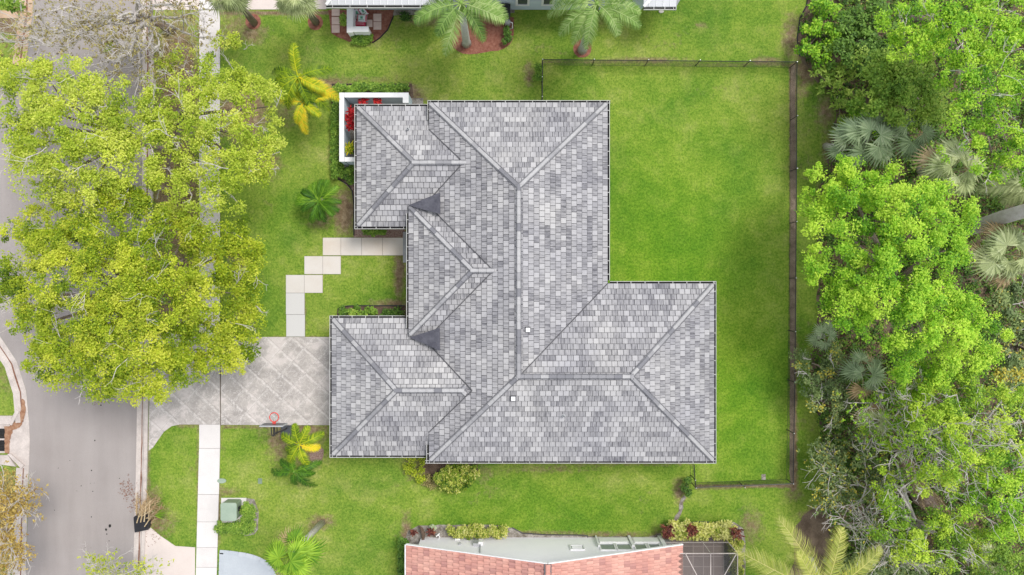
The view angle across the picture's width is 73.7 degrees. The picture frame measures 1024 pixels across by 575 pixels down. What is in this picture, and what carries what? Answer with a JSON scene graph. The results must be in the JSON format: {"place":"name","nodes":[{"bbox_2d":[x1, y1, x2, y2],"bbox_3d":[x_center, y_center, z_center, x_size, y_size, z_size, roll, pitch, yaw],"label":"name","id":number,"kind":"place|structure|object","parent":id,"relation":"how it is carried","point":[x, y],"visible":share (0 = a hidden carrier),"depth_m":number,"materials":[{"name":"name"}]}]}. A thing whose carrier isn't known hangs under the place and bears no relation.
{"place":"outdoors","nodes":[
{"label":"outdoors","id":0,"kind":"place"},
{"bbox_2d":[0,0,142,574],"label":"road","id":1,"kind":"structure","parent":0,"point":[64,428],"depth_m":40.00,"materials":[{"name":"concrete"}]},
{"bbox_2d":[144,527,194,574],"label":"driveway","id":2,"kind":"structure","parent":0,"point":[166,551],"depth_m":39.97,"materials":[{"name":"concrete"}]},
{"bbox_2d":[196,0,219,574],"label":"sidewalk","id":3,"kind":"structure","parent":0,"point":[208,498],"depth_m":39.96,"materials":[{"name":"concrete"}]},
{"bbox_2d":[149,333,329,449],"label":"driveway","id":4,"kind":"structure","parent":0,"point":[287,379],"depth_m":39.97,"materials":[{"name":"concrete"}]},
{"bbox_2d":[153,0,325,9],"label":"driveway","id":5,"kind":"structure","parent":0,"point":[262,4],"depth_m":39.98,"materials":[{"name":"concrete"}]},
{"bbox_2d":[219,550,275,574],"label":"driveway","id":6,"kind":"structure","parent":0,"point":[236,565],"depth_m":39.97,"materials":[{"name":"white concrete"}]},
{"bbox_2d":[286,238,402,336],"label":"path","id":7,"kind":"structure","parent":0,"point":[298,287],"depth_m":39.96,"materials":[{"name":"beige concrete"}]},
{"bbox_2d":[344,98,422,167],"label":"courtyard ground","id":8,"kind":"structure","parent":0,"point":[417,100],"depth_m":39.98,"materials":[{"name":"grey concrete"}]},
{"bbox_2d":[0,0,835,574],"bbox_3d":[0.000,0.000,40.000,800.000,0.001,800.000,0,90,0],"label":"ground","id":9,"kind":"structure","parent":0,"point":[700,184],"depth_m":40.00,"materials":[{"name":"green plant"}]},
{"bbox_2d":[0,0,26,15],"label":"tree","id":10,"kind":"object","parent":9,"relation":"on","point":[9,5],"visible":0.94,"depth_m":36.47,"materials":[{"name":"green plant"}]},
{"bbox_2d":[0,337,28,422],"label":"kerb","id":11,"kind":"structure","parent":9,"relation":"on","point":[4,360],"depth_m":39.99,"materials":[{"name":"concrete"}]},
{"bbox_2d":[0,409,29,467],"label":"storm drain","id":12,"kind":"object","parent":9,"relation":"on","point":[19,450],"visible":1,"depth_m":39.98,"materials":[{"name":"concrete"}]},
{"bbox_2d":[4,399,25,453],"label":"leaf litter","id":13,"kind":"object","parent":12,"relation":"on","point":[9,431],"visible":1,"depth_m":39.95,"materials":[{"name":"brown plant"}]},
{"bbox_2d":[13,468,28,574],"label":"kerb","id":14,"kind":"structure","parent":9,"relation":"on","point":[25,478],"depth_m":39.99,"materials":[{"name":"concrete"}]},
{"bbox_2d":[13,0,32,65],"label":"kerb","id":15,"kind":"structure","parent":9,"relation":"on","point":[30,20],"depth_m":39.99,"materials":[{"name":"concrete"}]},
{"bbox_2d":[0,460,49,574],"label":"bare street tree","id":16,"kind":"object","parent":9,"relation":"on","point":[10,546],"visible":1,"depth_m":35.59,"materials":[{"name":"brown plant"}]},
{"bbox_2d":[0,46,179,219],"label":"street tree","id":17,"kind":"object","parent":9,"relation":"on","point":[116,136],"visible":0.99,"depth_m":32.82,"materials":[{"name":"green plant"}]},
{"bbox_2d":[0,0,226,107],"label":"bare street tree","id":18,"kind":"object","parent":9,"relation":"on","point":[140,20],"visible":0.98,"depth_m":34.96,"materials":[{"name":"grey plant"}]},
{"bbox_2d":[77,542,174,574],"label":"bare street tree","id":19,"kind":"object","parent":9,"relation":"on","point":[136,570],"visible":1,"depth_m":35.65,"materials":[{"name":"brown plant"}]},
{"bbox_2d":[0,180,267,407],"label":"street tree","id":20,"kind":"object","parent":9,"relation":"on","point":[129,289],"visible":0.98,"depth_m":33.15,"materials":[{"name":"green plant"}]},
{"bbox_2d":[133,0,153,574],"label":"kerb","id":21,"kind":"structure","parent":9,"relation":"on","point":[142,422],"depth_m":39.99,"materials":[{"name":"concrete"}]},
{"bbox_2d":[138,3,148,565],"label":"leaf litter","id":22,"kind":"object","parent":21,"relation":"on","point":[142,360],"visible":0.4,"depth_m":39.98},
{"bbox_2d":[134,487,167,531],"bbox_3d":[-20.957,12.892,39.616,2.126,0.811,2.735,0,90,0],"label":"brush pile","id":23,"kind":"object","parent":9,"relation":"on","point":[143,520],"visible":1,"depth_m":39.60,"materials":[{"name":"brown plant"}]},
{"bbox_2d":[149,33,201,327],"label":"leaf litter","id":24,"kind":"object","parent":9,"relation":"on","point":[181,163],"visible":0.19,"depth_m":39.93,"materials":[{"name":"brown plant"}]},
{"bbox_2d":[94,29,287,243],"bbox_3d":[-16.005,-8.792,35.948,9.376,8.411,12.263,-18,90,0],"label":"street tree","id":25,"kind":"object","parent":9,"relation":"on","point":[211,89],"visible":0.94,"depth_m":33.57,"materials":[{"name":"green plant"}]},
{"bbox_2d":[218,498,258,535],"bbox_3d":[-16.034,13.437,39.990,2.382,0.001,2.237,0,90,0],"label":"garden bed","id":26,"kind":"object","parent":9,"relation":"on","point":[252,501],"visible":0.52,"depth_m":39.99,"materials":[{"name":"grey stone"}]},
{"bbox_2d":[221,498,245,522],"bbox_3d":[-16.290,13.040,39.600,1.460,0.900,1.440,0,90,0],"label":"transformer box","id":27,"kind":"object","parent":26,"relation":"on","point":[230,509],"visible":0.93,"depth_m":39.15,"materials":[{"name":"green metal"}]},
{"bbox_2d":[214,501,257,535],"bbox_3d":[-16.071,13.390,39.621,2.575,0.696,2.094,0,90,0],"label":"hedge","id":28,"kind":"object","parent":26,"relation":"on","point":[245,524],"visible":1,"depth_m":39.48,"materials":[{"name":"green plant"}]},
{"bbox_2d":[245,13,260,28],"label":"garden bed","id":29,"kind":"object","parent":9,"relation":"on","point":[256,17],"visible":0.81,"depth_m":39.99,"materials":[{"name":"brown soil"}]},
{"bbox_2d":[208,0,257,26],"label":"fan palm","id":30,"kind":"object","parent":29,"relation":"on","point":[219,6],"visible":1,"depth_m":35.29,"materials":[{"name":"green plant"}]},
{"bbox_2d":[259,412,293,437],"bbox_3d":[-13.052,7.816,38.210,1.171,3.580,2.099,25,90,0],"label":"basketball hoop","id":31,"kind":"object","parent":9,"relation":"on","point":[285,427],"visible":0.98,"depth_m":37.02,"materials":[{"name":"red paint"}]},
{"bbox_2d":[263,519,328,574],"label":"fan palm","id":32,"kind":"object","parent":9,"relation":"on","point":[300,552],"visible":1,"depth_m":34.54,"materials":[{"name":"green plant"}]},
{"bbox_2d":[271,456,322,487],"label":"young palm","id":33,"kind":"object","parent":9,"relation":"on","point":[305,471],"visible":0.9,"depth_m":38.33,"materials":[{"name":"green plant"}]},
{"bbox_2d":[281,422,324,465],"bbox_3d":[-11.494,8.562,38.458,2.437,3.125,2.488,0,90,0],"label":"young palm","id":34,"kind":"object","parent":9,"relation":"on","point":[300,438],"visible":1,"depth_m":37.14,"materials":[{"name":"green plant"}]},
{"bbox_2d":[279,73,329,134],"bbox_3d":[-11.354,-10.092,38.254,2.450,3.523,2.715,41,90,0],"label":"young palm","id":35,"kind":"object","parent":9,"relation":"on","point":[299,112],"visible":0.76,"depth_m":36.91,"materials":[{"name":"yellow plant"}]},
{"bbox_2d":[272,42,340,111],"bbox_3d":[-11.257,-11.209,37.922,3.616,4.211,3.407,0,90,0],"label":"young palm","id":36,"kind":"object","parent":9,"relation":"on","point":[285,78],"visible":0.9,"depth_m":36.36,"materials":[{"name":"green plant"}]},
{"bbox_2d":[308,14,322,29],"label":"garden bed","id":37,"kind":"object","parent":9,"relation":"on","point":[313,27],"visible":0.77,"depth_m":39.99,"materials":[{"name":"brown soil"}]},
{"bbox_2d":[273,0,320,25],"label":"fan palm","id":38,"kind":"object","parent":37,"relation":"on","point":[301,7],"visible":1,"depth_m":35.31,"materials":[{"name":"green plant"}]},
{"bbox_2d":[309,444,323,462],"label":"garden bed","id":39,"kind":"object","parent":9,"relation":"on","point":[314,455],"visible":0.55,"depth_m":39.99,"materials":[{"name":"brown soil"}]},
{"bbox_2d":[294,179,341,223],"bbox_3d":[-10.948,-4.875,38.981,2.756,2.100,2.620,0,90,0],"label":"young palm","id":40,"kind":"object","parent":9,"relation":"on","point":[311,194],"visible":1,"depth_m":38.33,"materials":[{"name":"green plant"}]},
{"bbox_2d":[347,9,370,36],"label":"planter wall","id":41,"kind":"structure","parent":9,"relation":"on","point":[353,29],"depth_m":39.10,"materials":[{"name":"white paint"}]},
{"bbox_2d":[328,10,393,42],"bbox_3d":[-8.854,-15.303,39.988,3.848,0.001,1.949,0,90,0],"label":"garden bed","id":42,"kind":"object","parent":9,"relation":"on","point":[386,16],"visible":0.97,"depth_m":39.99,"materials":[{"name":"brown soil"}]},
{"bbox_2d":[350,34,373,45],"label":"hedge","id":43,"kind":"object","parent":42,"relation":"on","point":[361,40],"visible":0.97,"depth_m":39.69,"materials":[{"name":"green plant"}]},
{"bbox_2d":[337,306,405,315],"bbox_3d":[-8.238,1.501,39.990,4.065,0.001,0.937,0,90,0],"label":"garden bed","id":44,"kind":"object","parent":9,"relation":"on","point":[380,309],"visible":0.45,"depth_m":39.99,"materials":[{"name":"soil"}]},
{"bbox_2d":[338,303,377,315],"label":"shrub","id":45,"kind":"object","parent":44,"relation":"on","point":[371,311],"visible":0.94,"depth_m":39.56,"materials":[{"name":"green plant"}]},
{"bbox_2d":[380,305,404,315],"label":"shrub","id":46,"kind":"object","parent":44,"relation":"on","point":[392,312],"visible":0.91,"depth_m":39.68,"materials":[{"name":"green plant"}]},
{"bbox_2d":[331,83,413,196],"bbox_3d":[-8.175,-8.418,39.990,4.820,0.001,7.089,0,90,0],"label":"garden bed","id":47,"kind":"object","parent":9,"relation":"on","point":[410,91],"visible":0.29,"depth_m":39.99,"materials":[{"name":"soil"}]},
{"bbox_2d":[338,164,353,184],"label":"shrub","id":48,"kind":"object","parent":47,"relation":"on","point":[346,171],"visible":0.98,"depth_m":39.50,"materials":[{"name":"green plant"}]},
{"bbox_2d":[329,81,409,178],"bbox_3d":[-9.379,-10.016,39.600,3.608,0.696,7.120,39,90,0],"label":"hedge","id":49,"kind":"object","parent":47,"relation":"on","point":[358,87],"visible":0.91,"depth_m":39.45,"materials":[{"name":"green plant"}]},
{"bbox_2d":[339,93,411,165],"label":"courtyard wall","id":50,"kind":"structure","parent":9,"relation":"on","point":[346,100],"depth_m":38.45,"materials":[{"name":"white paint"}]},
{"bbox_2d":[354,229,404,237],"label":"garden bed","id":51,"kind":"object","parent":9,"relation":"on","point":[393,233],"visible":0.57,"depth_m":39.99,"materials":[{"name":"brown soil"}]},
{"bbox_2d":[361,229,386,236],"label":"shrub","id":52,"kind":"object","parent":51,"relation":"on","point":[372,232],"visible":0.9,"depth_m":39.66,"materials":[{"name":"green plant"}]},
{"bbox_2d":[402,458,425,483],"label":"shrub","id":53,"kind":"object","parent":9,"relation":"on","point":[408,468],"visible":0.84,"depth_m":39.47,"materials":[{"name":"green plant"}]},
{"bbox_2d":[422,459,477,476],"bbox_3d":[-3.661,10.589,39.990,3.364,0.001,1.172,0,90,0],"label":"garden bed","id":54,"kind":"object","parent":9,"relation":"on","point":[431,468],"visible":0.15,"depth_m":39.99,"materials":[{"name":"soil"}]},
{"bbox_2d":[393,10,514,15],"bbox_3d":[-3.413,-16.149,39.991,7.141,0.001,0.457,0,90,0],"label":"garden bed","id":55,"kind":"object","parent":9,"relation":"on","point":[397,12],"visible":0.22,"depth_m":39.99,"materials":[{"name":"brown soil"}]},
{"bbox_2d":[433,463,480,494],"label":"shrub","id":56,"kind":"object","parent":9,"relation":"on","point":[468,475],"visible":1,"depth_m":39.19,"materials":[{"name":"green plant"}]},
{"bbox_2d":[452,13,513,53],"bbox_3d":[-1.704,-14.864,39.990,3.627,0.001,2.410,0,90,0],"label":"garden bed","id":57,"kind":"object","parent":9,"relation":"on","point":[494,35],"visible":0.45,"depth_m":39.99,"materials":[{"name":"brown soil"}]},
{"bbox_2d":[412,0,508,57],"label":"royal palm","id":58,"kind":"object","parent":57,"relation":"on","point":[476,6],"visible":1,"depth_m":33.41,"materials":[{"name":"green plant"}]},
{"bbox_2d":[501,25,512,44],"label":"shrub","id":59,"kind":"object","parent":57,"relation":"on","point":[507,32],"visible":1,"depth_m":39.53,"materials":[{"name":"green plant"}]},
{"bbox_2d":[325,0,679,10],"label":"house","id":60,"kind":"structure","parent":9,"relation":"on","point":[514,4],"depth_m":37.37,"materials":[{"name":"metal"}]},
{"bbox_2d":[532,63,544,80],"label":"shrub","id":61,"kind":"object","parent":9,"relation":"on","point":[538,70],"visible":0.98,"depth_m":39.35,"materials":[{"name":"green plant"}]},
{"bbox_2d":[405,535,682,574],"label":"house","id":62,"kind":"structure","parent":9,"relation":"on","point":[628,555],"depth_m":37.15,"materials":[{"name":"tile"}]},
{"bbox_2d":[599,543,616,550],"bbox_3d":[5.379,14.615,38.455,0.904,0.998,0.090,0,90,0],"label":"window","id":63,"kind":"structure","parent":62,"relation":"in","point":[603,546],"depth_m":38.36,"materials":[{"name":"white glass"}]},
{"bbox_2d":[406,522,745,574],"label":"garden bed","id":64,"kind":"object","parent":9,"relation":"on","point":[440,529],"visible":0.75,"depth_m":39.99,"materials":[{"name":"brown soil"}]},
{"bbox_2d":[396,537,408,574],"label":"hedge","id":65,"kind":"object","parent":64,"relation":"on","point":[401,542],"visible":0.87,"depth_m":39.23,"materials":[{"name":"green plant"}]},
{"bbox_2d":[446,522,508,539],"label":"hedge","id":66,"kind":"object","parent":64,"relation":"on","point":[493,531],"visible":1,"depth_m":39.42,"materials":[{"name":"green plant"}]},
{"bbox_2d":[661,517,737,541],"bbox_3d":[10.863,14.009,39.326,4.477,0.900,1.380,0,90,0],"label":"hedge","id":67,"kind":"object","parent":64,"relation":"on","point":[718,530],"visible":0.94,"depth_m":39.19,"materials":[{"name":"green plant"}]},
{"bbox_2d":[725,538,744,574],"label":"hedge","id":68,"kind":"object","parent":64,"relation":"on","point":[735,544],"visible":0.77,"depth_m":39.35,"materials":[{"name":"green plant"}]},
{"bbox_2d":[573,40,591,57],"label":"garden bed","id":69,"kind":"object","parent":9,"relation":"on","point":[575,47],"visible":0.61,"depth_m":39.99,"materials":[{"name":"brown soil"}]},
{"bbox_2d":[547,0,641,54],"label":"royal palm","id":70,"kind":"object","parent":69,"relation":"on","point":[587,18],"visible":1,"depth_m":33.62,"materials":[{"name":"green plant"}]},
{"bbox_2d":[660,523,675,538],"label":"burgundy plant","id":71,"kind":"object","parent":9,"relation":"on","point":[668,533],"visible":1,"depth_m":39.03,"materials":[{"name":"red plant"}]},
{"bbox_2d":[541,59,797,488],"bbox_3d":[9.019,-0.790,39.485,14.630,1.130,24.536,0,90,0],"label":"chain link fence","id":72,"kind":"object","parent":9,"relation":"on","point":[790,307],"visible":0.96,"depth_m":39.32,"materials":[{"name":"black metal"}]},
{"bbox_2d":[679,476,691,497],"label":"shrub","id":73,"kind":"object","parent":9,"relation":"on","point":[687,491],"visible":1,"depth_m":39.34,"materials":[{"name":"green plant"}]},
{"bbox_2d":[665,537,737,574],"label":"screened patio","id":74,"kind":"structure","parent":9,"relation":"on","point":[700,557],"depth_m":39.95,"materials":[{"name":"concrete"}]},
{"bbox_2d":[789,65,795,482],"bbox_3d":[16.449,-0.761,39.987,0.425,0.001,24.573,0,90,0],"label":"garden bed","id":75,"kind":"object","parent":9,"relation":"on","point":[792,293],"visible":0.7,"depth_m":39.99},
{"bbox_2d":[822,123,870,167],"bbox_3d":[18.192,-7.745,38.256,2.532,3.593,2.542,19,90,0],"label":"palmetto","id":76,"kind":"object","parent":9,"relation":"on","point":[838,146],"visible":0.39,"depth_m":36.95,"materials":[{"name":"green plant"}]},
{"bbox_2d":[329,100,715,463],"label":"house","id":77,"kind":"structure","parent":0,"point":[523,330],"depth_m":36.30,"materials":[{"name":"grey tile"}]},
{"bbox_2d":[789,0,1023,574],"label":"forest floor","id":78,"kind":"structure","parent":0,"point":[809,525],"depth_m":39.99,"materials":[{"name":"green plant"}]},
{"bbox_2d":[734,515,882,574],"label":"coconut palm","id":79,"kind":"object","parent":78,"relation":"on","point":[807,561],"visible":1,"depth_m":34.19,"materials":[{"name":"green plant"}]},
{"bbox_2d":[793,0,845,66],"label":"woodland shrub","id":80,"kind":"object","parent":78,"relation":"on","point":[816,24],"visible":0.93,"depth_m":38.53,"materials":[{"name":"green plant"}]},
{"bbox_2d":[804,320,838,351],"bbox_3d":[17.410,2.730,38.981,1.691,2.156,2.011,0,90,0],"label":"palmetto","id":81,"kind":"object","parent":78,"relation":"on","point":[817,335],"visible":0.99,"depth_m":38.19,"materials":[{"name":"green plant"}]},
{"bbox_2d":[788,341,864,433],"bbox_3d":[17.565,5.460,38.351,3.518,3.425,5.084,-23,90,0],"label":"grey green bush","id":82,"kind":"object","parent":78,"relation":"on","point":[831,384],"visible":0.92,"depth_m":37.73,"materials":[{"name":"green plant"}]},
{"bbox_2d":[808,60,866,136],"bbox_3d":[18.947,-11.130,39.351,2.734,1.361,4.769,-23,90,0],"label":"woodland shrub","id":83,"kind":"object","parent":78,"relation":"on","point":[833,83],"visible":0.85,"depth_m":39.13,"materials":[{"name":"green plant"}]},
{"bbox_2d":[796,425,913,520],"bbox_3d":[18.822,10.341,38.125,6.574,3.772,5.029,-29,90,0],"label":"twiggy bush","id":84,"kind":"object","parent":78,"relation":"on","point":[830,497],"visible":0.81,"depth_m":37.82,"materials":[{"name":"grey plant"}]},
{"bbox_2d":[835,349,889,401],"bbox_3d":[18.895,4.815,38.145,2.640,3.851,3.064,0,90,0],"label":"palmetto","id":85,"kind":"object","parent":78,"relation":"on","point":[853,367],"visible":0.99,"depth_m":36.65,"materials":[{"name":"green plant"}]},
{"bbox_2d":[830,110,898,169],"bbox_3d":[18.849,-7.959,37.811,3.293,4.490,3.454,0,90,0],"label":"palmetto","id":86,"kind":"object","parent":78,"relation":"on","point":[866,126],"visible":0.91,"depth_m":35.91,"materials":[{"name":"green plant"}]},
{"bbox_2d":[823,0,907,75],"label":"woodland shrub","id":87,"kind":"object","parent":78,"relation":"on","point":[853,26],"visible":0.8,"depth_m":38.10,"materials":[{"name":"green plant"}]},
{"bbox_2d":[850,401,892,438],"bbox_3d":[19.532,7.185,38.185,2.144,3.769,2.249,-29,90,0],"label":"palmetto","id":88,"kind":"object","parent":78,"relation":"on","point":[881,428],"visible":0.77,"depth_m":36.47,"materials":[{"name":"green plant"}]},
{"bbox_2d":[821,475,949,574],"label":"twiggy bush","id":89,"kind":"object","parent":78,"relation":"on","point":[852,527],"visible":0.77,"depth_m":36.88,"materials":[{"name":"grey plant"}]},
{"bbox_2d":[823,545,950,574],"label":"woodland shrub","id":90,"kind":"object","parent":78,"relation":"on","point":[889,570],"visible":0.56,"depth_m":38.77,"materials":[{"name":"green plant"}]},
{"bbox_2d":[836,381,942,485],"bbox_3d":[19.991,7.361,36.996,5.182,6.040,6.496,0,90,0],"label":"twiggy bush","id":91,"kind":"object","parent":78,"relation":"on","point":[895,424],"visible":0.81,"depth_m":36.24,"materials":[{"name":"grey plant"}]},
{"bbox_2d":[845,39,960,132],"bbox_3d":[20.982,-10.659,37.096,6.394,5.883,5.238,0,90,0],"label":"woodland tree","id":92,"kind":"object","parent":78,"relation":"on","point":[895,86],"visible":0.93,"depth_m":35.20,"materials":[{"name":"green plant"}]},
{"bbox_2d":[794,152,1015,405],"bbox_3d":[19.274,-0.503,35.514,9.418,9.054,13.798,-22,90,0],"label":"woodland tree","id":93,"kind":"object","parent":78,"relation":"on","point":[920,288],"visible":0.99,"depth_m":32.83,"materials":[{"name":"green plant"}]},
{"bbox_2d":[885,105,937,160],"bbox_3d":[21.004,-8.118,37.711,2.843,4.720,2.776,-24,90,0],"label":"palmetto","id":94,"kind":"object","parent":78,"relation":"on","point":[902,133],"visible":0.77,"depth_m":35.55,"materials":[{"name":"green plant"}]},
{"bbox_2d":[895,443,949,517],"bbox_3d":[23.152,11.385,38.983,1.438,1.468,4.924,-35,90,0],"label":"dead palm trunk","id":95,"kind":"object","parent":78,"relation":"on","point":[930,500],"visible":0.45,"depth_m":38.66,"materials":[{"name":"wood"}]},
{"bbox_2d":[856,421,995,574],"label":"woodland tree","id":96,"kind":"object","parent":78,"relation":"on","point":[942,521],"visible":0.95,"depth_m":35.57,"materials":[{"name":"green plant"}]},
{"bbox_2d":[872,407,1014,518],"bbox_3d":[21.897,9.061,36.170,6.988,7.693,4.997,-39,90,0],"label":"twiggy bush","id":97,"kind":"object","parent":78,"relation":"on","point":[931,457],"visible":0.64,"depth_m":35.13,"materials":[{"name":"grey plant"}]},
{"bbox_2d":[873,0,1023,192],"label":"woodland tree","id":98,"kind":"object","parent":78,"relation":"on","point":[971,55],"visible":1,"depth_m":31.92,"materials":[{"name":"green plant"}]},
{"bbox_2d":[909,135,988,204],"bbox_3d":[22.346,-6.163,36.736,3.608,6.680,3.486,-32,90,0],"label":"palmetto","id":99,"kind":"object","parent":78,"relation":"on","point":[932,164],"visible":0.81,"depth_m":33.92,"materials":[{"name":"green plant"}]},
{"bbox_2d":[894,365,1023,503],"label":"woodland tree","id":100,"kind":"object","parent":78,"relation":"on","point":[950,411],"visible":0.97,"depth_m":34.06,"materials":[{"name":"green plant"}]},
{"bbox_2d":[973,541,1004,574],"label":"palmetto","id":101,"kind":"object","parent":78,"relation":"on","point":[991,565],"visible":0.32,"depth_m":37.74,"materials":[{"name":"green plant"}]},
{"bbox_2d":[955,437,1023,544],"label":"woodland tree","id":102,"kind":"object","parent":78,"relation":"on","point":[1013,503],"visible":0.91,"depth_m":34.37,"materials":[{"name":"green plant"}]},
{"bbox_2d":[965,220,1023,291],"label":"palmetto","id":103,"kind":"object","parent":78,"relation":"on","point":[1000,236],"visible":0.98,"depth_m":34.38,"materials":[{"name":"green plant"}]},
{"bbox_2d":[966,204,1023,236],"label":"leaning trunk","id":104,"kind":"object","parent":78,"relation":"on","point":[1009,215],"visible":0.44,"depth_m":34.59,"materials":[{"name":"grey plant"}]},
{"bbox_2d":[967,541,1023,574],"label":"woodland tree","id":105,"kind":"object","parent":78,"relation":"on","point":[1003,556],"visible":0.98,"depth_m":35.94,"materials":[{"name":"green plant"}]},
{"bbox_2d":[974,168,1023,208],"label":"palm tree","id":106,"kind":"object","parent":78,"relation":"on","point":[1013,186],"visible":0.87,"depth_m":36.90,"materials":[{"name":"green plant"}]},
{"bbox_2d":[983,277,1023,393],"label":"grey green bush","id":107,"kind":"object","parent":78,"relation":"on","point":[1012,361],"visible":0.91,"depth_m":36.44,"materials":[{"name":"green plant"}]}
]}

